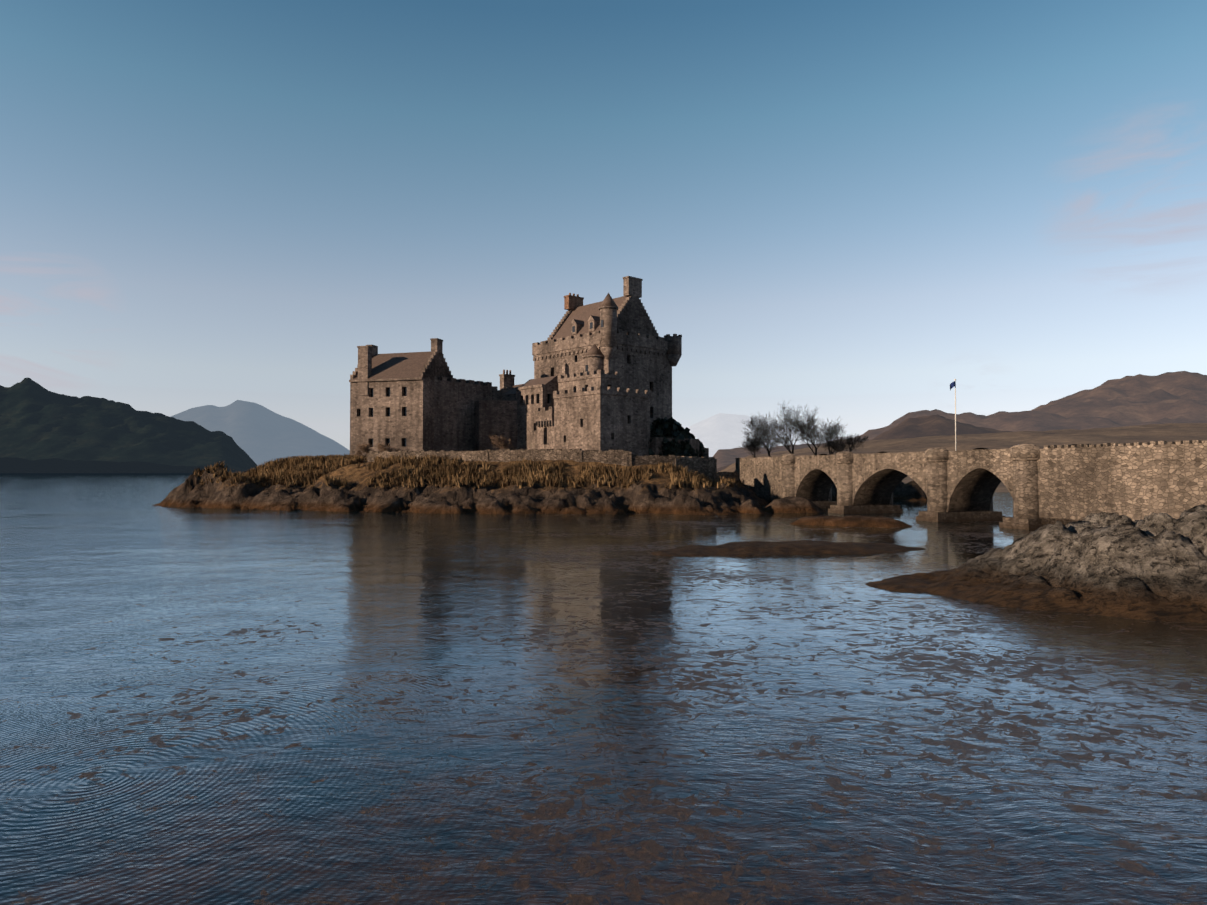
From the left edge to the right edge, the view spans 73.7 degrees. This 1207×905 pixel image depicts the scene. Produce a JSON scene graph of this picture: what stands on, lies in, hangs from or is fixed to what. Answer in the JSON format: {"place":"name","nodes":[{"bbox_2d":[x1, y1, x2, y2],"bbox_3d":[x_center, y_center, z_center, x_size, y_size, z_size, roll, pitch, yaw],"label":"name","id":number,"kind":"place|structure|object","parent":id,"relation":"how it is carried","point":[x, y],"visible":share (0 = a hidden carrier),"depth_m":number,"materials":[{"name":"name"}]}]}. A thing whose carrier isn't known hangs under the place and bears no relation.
{"place":"outdoors","nodes":[
{"label":"outdoors","id":0,"kind":"place"},
{"bbox_2d":[0,378,256,472],"bbox_3d":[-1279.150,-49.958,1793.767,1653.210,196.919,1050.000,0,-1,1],"label":"hill","id":1,"kind":"structure","parent":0,"point":[43,430],"depth_m":1421.33,"materials":[{"name":"green plant"}]},
{"bbox_2d":[170,400,349,465],"bbox_3d":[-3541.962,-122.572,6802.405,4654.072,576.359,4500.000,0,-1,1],"label":"blue hill","id":2,"kind":"structure","parent":0,"point":[259,434],"depth_m":5549.64,"materials":[{"name":"blue"}]},
{"bbox_2d":[154,460,769,514],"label":"island","id":3,"kind":"structure","parent":0,"point":[653,494],"depth_m":92.63,"materials":[{"name":"brown stone"}]},
{"bbox_2d":[354,443,371,462],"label":"shrub","id":4,"kind":"object","parent":3,"relation":"on","point":[364,448],"visible":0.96,"depth_m":109.72,"materials":[{"name":"brown plant"}]},
{"bbox_2d":[377,442,394,450],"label":"shrub","id":5,"kind":"object","parent":3,"relation":"on","point":[380,447],"visible":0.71,"depth_m":108.45,"materials":[{"name":"brown plant"}]},
{"bbox_2d":[367,451,405,461],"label":"stone wall","id":6,"kind":"structure","parent":3,"relation":"on","point":[371,454],"depth_m":107.72,"materials":[{"name":"grey stone"}]},
{"bbox_2d":[350,378,433,456],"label":"range","id":7,"kind":"structure","parent":3,"relation":"on","point":[398,414],"depth_m":112.79,"materials":[{"name":"stone"}]},
{"bbox_2d":[349,338,452,395],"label":"roof","id":8,"kind":"structure","parent":7,"relation":"on","point":[373,365],"depth_m":114.48,"materials":[{"name":"brown stone"}]},
{"bbox_2d":[401,450,450,458],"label":"stone wall","id":9,"kind":"structure","parent":3,"relation":"on","point":[445,453],"depth_m":105.08,"materials":[{"name":"stone"}]},
{"bbox_2d":[432,376,491,450],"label":"wall","id":10,"kind":"structure","parent":3,"relation":"on","point":[454,406],"depth_m":117.45,"materials":[{"name":"stone"}]},
{"bbox_2d":[189,453,743,488],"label":"island tufts","id":11,"kind":"object","parent":3,"relation":"on","point":[282,476],"visible":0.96,"depth_m":97.59,"materials":[{"name":"brown plant"}]},
{"bbox_2d":[450,450,487,461],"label":"stone wall","id":12,"kind":"structure","parent":3,"relation":"on","point":[472,455],"depth_m":102.80,"materials":[{"name":"grey stone"}]},
{"bbox_2d":[475,400,516,450],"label":"wall","id":13,"kind":"structure","parent":3,"relation":"on","point":[497,418],"depth_m":118.23,"materials":[{"name":"stone"}]},
{"bbox_2d":[488,434,514,449],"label":"shrub","id":14,"kind":"object","parent":3,"relation":"on","point":[500,443],"visible":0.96,"depth_m":107.75,"materials":[{"name":"brown plant"}]},
{"bbox_2d":[492,386,512,399],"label":"wall","id":15,"kind":"structure","parent":3,"relation":"on","point":[496,393],"depth_m":123.20,"materials":[{"name":"stone"}]},
{"bbox_2d":[501,394,515,400],"bbox_3d":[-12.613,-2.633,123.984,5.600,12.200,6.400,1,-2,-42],"label":"roof","id":16,"kind":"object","parent":3,"relation":"on","point":[510,397],"depth_m":121.73,"materials":[{"name":"stone"}]},
{"bbox_2d":[484,449,537,461],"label":"stone wall","id":17,"kind":"structure","parent":3,"relation":"on","point":[504,455],"depth_m":100.90,"materials":[{"name":"grey stone"}]},
{"bbox_2d":[516,387,557,449],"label":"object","id":18,"kind":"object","parent":3,"relation":"on","point":[530,400],"visible":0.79,"depth_m":116.94,"materials":[{"name":"stone"}]},
{"bbox_2d":[537,425,553,449],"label":"tower","id":19,"kind":"structure","parent":3,"relation":"on","point":[545,437],"depth_m":112.81,"materials":[{"name":"stone"}]},
{"bbox_2d":[532,448,583,461],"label":"stone wall","id":20,"kind":"structure","parent":3,"relation":"on","point":[553,454],"depth_m":98.99,"materials":[{"name":"brown stone"}]},
{"bbox_2d":[554,394,649,455],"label":"castle building","id":21,"kind":"structure","parent":3,"relation":"on","point":[605,422],"depth_m":107.19,"materials":[{"name":"stone"}]},
{"bbox_2d":[499,361,650,426],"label":"battlements","id":22,"kind":"object","parent":21,"relation":"on","point":[543,417],"visible":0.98,"depth_m":111.60,"materials":[{"name":"stone"}]},
{"bbox_2d":[558,377,619,393],"bbox_3d":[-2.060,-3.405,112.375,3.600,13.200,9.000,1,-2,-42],"label":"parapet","id":23,"kind":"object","parent":21,"relation":"on","point":[592,382],"visible":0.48,"depth_m":110.09,"materials":[{"name":"stone"}]},
{"bbox_2d":[534,347,671,424],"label":"castle tower wall","id":24,"kind":"structure","parent":3,"relation":"on","point":[643,371],"depth_m":118.19,"materials":[{"name":"stone"}]},
{"bbox_2d":[577,450,631,465],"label":"stone wall","id":25,"kind":"structure","parent":3,"relation":"on","point":[617,457],"depth_m":97.67,"materials":[{"name":"grey stone"}]},
{"bbox_2d":[532,276,681,374],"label":"keep top","id":26,"kind":"object","parent":3,"relation":"on","point":[608,325],"visible":0.94,"depth_m":117.83,"materials":[{"name":"stone"}]},
{"bbox_2d":[626,455,680,466],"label":"stone wall","id":27,"kind":"structure","parent":3,"relation":"on","point":[644,460],"depth_m":98.05,"materials":[{"name":"grey stone"}]},
{"bbox_2d":[648,416,706,457],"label":"ivy","id":28,"kind":"object","parent":3,"relation":"on","point":[665,428],"visible":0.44,"depth_m":112.43,"materials":[{"name":"plant"}]},
{"bbox_2d":[650,437,708,456],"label":"ivy wall","id":29,"kind":"structure","parent":3,"relation":"on","point":[655,443],"depth_m":110.73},
{"bbox_2d":[675,456,716,480],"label":"stone wall","id":30,"kind":"structure","parent":3,"relation":"on","point":[706,466],"depth_m":100.96,"materials":[{"name":"grey stone"}]},
{"bbox_2d":[713,472,738,481],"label":"stone wall","id":31,"kind":"structure","parent":3,"relation":"on","point":[730,475],"depth_m":104.57,"materials":[{"name":"grey stone"}]},
{"bbox_2d":[0,473,1206,904],"bbox_3d":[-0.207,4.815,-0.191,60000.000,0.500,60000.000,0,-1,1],"label":"water","id":32,"kind":"structure","parent":0,"point":[198,705],"depth_m":14.93,"materials":[{"name":"blue liquid"}]},
{"bbox_2d":[651,540,925,556],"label":"mudbank","id":33,"kind":"structure","parent":32,"relation":"in","point":[762,548],"depth_m":44.89,"materials":[{"name":"brown soil"}]},
{"bbox_2d":[761,496,825,512],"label":"rock","id":34,"kind":"object","parent":32,"relation":"in","point":[789,504],"visible":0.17,"depth_m":89.46,"materials":[{"name":"brown stone"}]},
{"bbox_2d":[734,470,926,500],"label":"shore","id":35,"kind":"structure","parent":32,"relation":"in","point":[910,491],"depth_m":127.85,"materials":[{"name":"brown soil"}]},
{"bbox_2d":[739,432,768,457],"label":"bush","id":36,"kind":"object","parent":35,"relation":"on","point":[752,447],"visible":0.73,"depth_m":139.19,"materials":[{"name":"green plant"}]},
{"bbox_2d":[741,411,786,456],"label":"tree","id":37,"kind":"object","parent":35,"relation":"on","point":[759,430],"visible":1,"depth_m":129.04,"materials":[{"name":"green plant"}]},
{"bbox_2d":[762,400,818,453],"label":"tree","id":38,"kind":"object","parent":35,"relation":"on","point":[785,439],"visible":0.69,"depth_m":136.93,"materials":[{"name":"green plant"}]},
{"bbox_2d":[782,405,826,454],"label":"tree","id":39,"kind":"object","parent":35,"relation":"on","point":[808,432],"visible":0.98,"depth_m":131.86,"materials":[{"name":"green plant"}]},
{"bbox_2d":[819,417,846,454],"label":"tree","id":40,"kind":"object","parent":35,"relation":"on","point":[837,429],"visible":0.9,"depth_m":138.07,"materials":[{"name":"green plant"}]},
{"bbox_2d":[825,433,868,453],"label":"bush","id":41,"kind":"object","parent":35,"relation":"on","point":[848,439],"visible":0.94,"depth_m":134.77,"materials":[{"name":"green plant"}]},
{"bbox_2d":[790,515,911,527],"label":"mudbank","id":42,"kind":"structure","parent":32,"relation":"in","point":[859,521],"depth_m":66.87,"materials":[{"name":"brown soil"}]},
{"bbox_2d":[735,440,1206,529],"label":"bridge","id":43,"kind":"structure","parent":32,"relation":"in","point":[1065,484],"depth_m":64.77,"materials":[{"name":"stone"}]},
{"bbox_2d":[950,379,956,450],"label":"flagpole","id":44,"kind":"object","parent":43,"relation":"on","point":[952,384],"visible":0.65,"depth_m":78.32,"materials":[{"name":"white metal"}]},
{"bbox_2d":[865,504,1206,622],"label":"rock","id":45,"kind":"object","parent":32,"relation":"in","point":[1153,566],"visible":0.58,"depth_m":26.97,"materials":[{"name":"stone"}]},
{"bbox_2d":[0,0,1206,449],"label":"sky","id":46,"kind":"structure","parent":0,"point":[854,211],"materials":[{"name":"blue"}]},
{"bbox_2d":[688,413,832,456],"bbox_3d":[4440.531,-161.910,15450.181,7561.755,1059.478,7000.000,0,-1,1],"label":"hill","id":47,"kind":"structure","parent":0,"point":[714,434],"depth_m":13436.51,"materials":[{"name":"grey"}]},
{"bbox_2d":[717,414,1011,471],"bbox_3d":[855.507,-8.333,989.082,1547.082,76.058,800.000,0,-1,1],"label":"hill","id":48,"kind":"structure","parent":0,"point":[931,425],"depth_m":864.76,"materials":[{"name":"brown soil"}]},
{"bbox_2d":[713,371,1206,467],"bbox_3d":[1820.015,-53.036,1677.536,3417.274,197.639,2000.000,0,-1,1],"label":"brown hill","id":49,"kind":"structure","parent":0,"point":[1166,397],"depth_m":1278.80,"materials":[{"name":"brown soil"}]},
{"bbox_2d":[718,423,1206,491],"bbox_3d":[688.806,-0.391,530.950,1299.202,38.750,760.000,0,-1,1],"label":"shore slope","id":50,"kind":"structure","parent":0,"point":[1171,432],"depth_m":407.36,"materials":[{"name":"brown soil"}]}
]}

